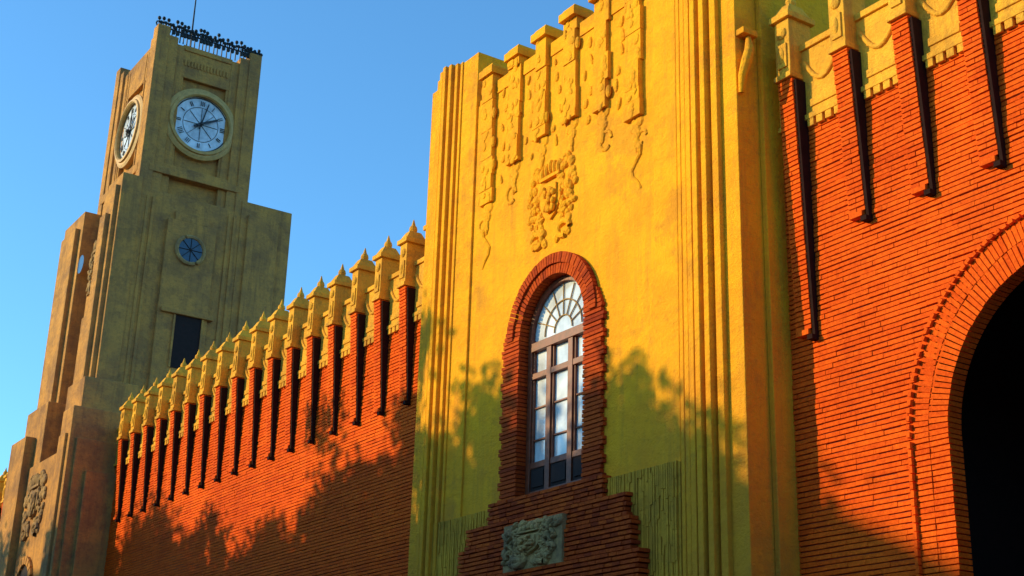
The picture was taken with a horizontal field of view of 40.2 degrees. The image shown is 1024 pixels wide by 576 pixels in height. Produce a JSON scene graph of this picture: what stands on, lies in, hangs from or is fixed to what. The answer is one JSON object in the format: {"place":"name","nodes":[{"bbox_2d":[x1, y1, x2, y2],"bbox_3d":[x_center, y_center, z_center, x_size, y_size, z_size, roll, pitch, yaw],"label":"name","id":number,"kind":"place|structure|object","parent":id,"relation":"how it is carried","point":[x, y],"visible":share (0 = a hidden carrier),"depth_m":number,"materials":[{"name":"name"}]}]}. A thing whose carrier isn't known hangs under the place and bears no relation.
{"place":"outdoors","nodes":[
{"label":"outdoors","id":0,"kind":"place"},
{"bbox_2d":[0,0,593,475],"label":"sky","id":1,"kind":"structure","parent":0,"point":[342,135],"materials":[{"name":"blue"}]},
{"bbox_3d":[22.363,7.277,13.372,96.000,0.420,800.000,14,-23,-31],"label":"pavement","id":2,"kind":"structure","parent":0,"visible":0},
{"bbox_2d":[0,0,291,575],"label":"clock tower","id":3,"kind":"structure","parent":2,"relation":"on","point":[174,251],"depth_m":57.04,"materials":[{"name":"concrete"}]},
{"bbox_2d":[77,235,205,368],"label":"tower windows","id":4,"kind":"structure","parent":3,"relation":"in","point":[186,334],"depth_m":56.05,"materials":[{"name":"black glass"}]},
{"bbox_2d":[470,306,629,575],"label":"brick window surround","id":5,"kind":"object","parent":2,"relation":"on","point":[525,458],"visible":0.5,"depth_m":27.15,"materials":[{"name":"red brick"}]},
{"bbox_2d":[104,20,1023,575],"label":"brick facade","id":6,"kind":"structure","parent":2,"relation":"on","point":[954,178],"depth_m":22.32,"materials":[{"name":"brick"}]},
{"bbox_2d":[0,0,999,519],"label":"pilasters","id":7,"kind":"object","parent":6,"relation":"attached to","point":[978,82],"visible":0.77,"depth_m":23.24,"materials":[{"name":"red brick"}]},
{"bbox_2d":[0,0,1006,521],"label":"rainwater channels","id":8,"kind":"object","parent":6,"relation":"attached to","point":[860,100],"visible":0.8,"depth_m":35.02,"materials":[{"name":"paint"}]},
{"bbox_2d":[0,0,1023,507],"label":"merlons","id":9,"kind":"object","parent":6,"relation":"attached to","point":[800,54],"visible":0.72,"depth_m":35.60,"materials":[{"name":"stone"}]},
{"bbox_2d":[906,210,1023,575],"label":"gateway arch","id":10,"kind":"structure","parent":6,"relation":"attached to","point":[999,282],"depth_m":20.06,"materials":[{"name":"brick"}]},
{"bbox_2d":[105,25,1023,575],"bbox_3d":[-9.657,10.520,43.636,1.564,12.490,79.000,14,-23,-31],"label":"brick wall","id":11,"kind":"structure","parent":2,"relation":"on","point":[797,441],"depth_m":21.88,"materials":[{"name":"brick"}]},
{"bbox_2d":[408,0,879,575],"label":"bay masonry","id":12,"kind":"object","parent":2,"relation":"on","point":[682,250],"visible":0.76,"depth_m":25.04,"materials":[{"name":"paint"}]},
{"bbox_2d":[457,251,649,575],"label":"window brick surround","id":13,"kind":"object","parent":12,"relation":"in","point":[595,546],"visible":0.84,"depth_m":26.11,"materials":[{"name":"red brick"}]},
{"bbox_2d":[501,513,567,572],"bbox_3d":[0.340,4.701,25.866,0.336,0.928,1.935,14,-23,-31],"label":"carved plaque","id":14,"kind":"object","parent":13,"relation":"attached to","point":[536,542],"visible":1,"depth_m":25.67,"materials":[{"name":"grey stone"}]},
{"bbox_2d":[511,485,577,502],"bbox_3d":[0.783,3.894,26.322,0.470,0.119,2.160,14,-23,-31],"label":"window sill","id":15,"kind":"structure","parent":13,"relation":"attached to","point":[544,493],"depth_m":26.22,"materials":[{"name":"red brick"}]},
{"bbox_2d":[525,275,584,494],"bbox_3d":[0.939,1.825,27.136,0.118,4.330,2.160,14,-23,-31],"label":"window frame","id":16,"kind":"object","parent":13,"relation":"in","point":[550,470],"visible":0.73,"depth_m":27.12,"materials":[{"name":"brown wood"}]},
{"bbox_2d":[535,281,584,461],"bbox_3d":[0.990,1.838,27.167,0.001,4.330,2.160,14,-23,-31],"label":"glass","id":17,"kind":"object","parent":13,"relation":"attached to","point":[560,442],"visible":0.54,"depth_m":27.42,"materials":[{"name":"clear glass"}]},
{"bbox_2d":[538,282,582,336],"bbox_3d":[1.016,0.368,27.686,0.024,0.951,1.765,14,-23,-31],"label":"fanlight tracery","id":18,"kind":"object","parent":13,"relation":"attached to","point":[556,306],"visible":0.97,"depth_m":27.70,"materials":[{"name":"beige metal"}]},
{"bbox_2d":[430,460,682,575],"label":"reeded dado","id":19,"kind":"object","parent":12,"relation":"attached to","point":[656,501],"visible":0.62,"depth_m":23.58,"materials":[{"name":"yellow paint"}]},
{"bbox_2d":[477,0,647,269],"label":"carved fins and crest","id":20,"kind":"object","parent":12,"relation":"attached to","point":[548,41],"visible":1,"depth_m":28.78,"materials":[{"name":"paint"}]},
{"bbox_2d":[942,280,1023,575],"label":"gateway passage","id":21,"kind":"object","parent":2,"relation":"on","point":[992,421],"depth_m":23.31}
]}

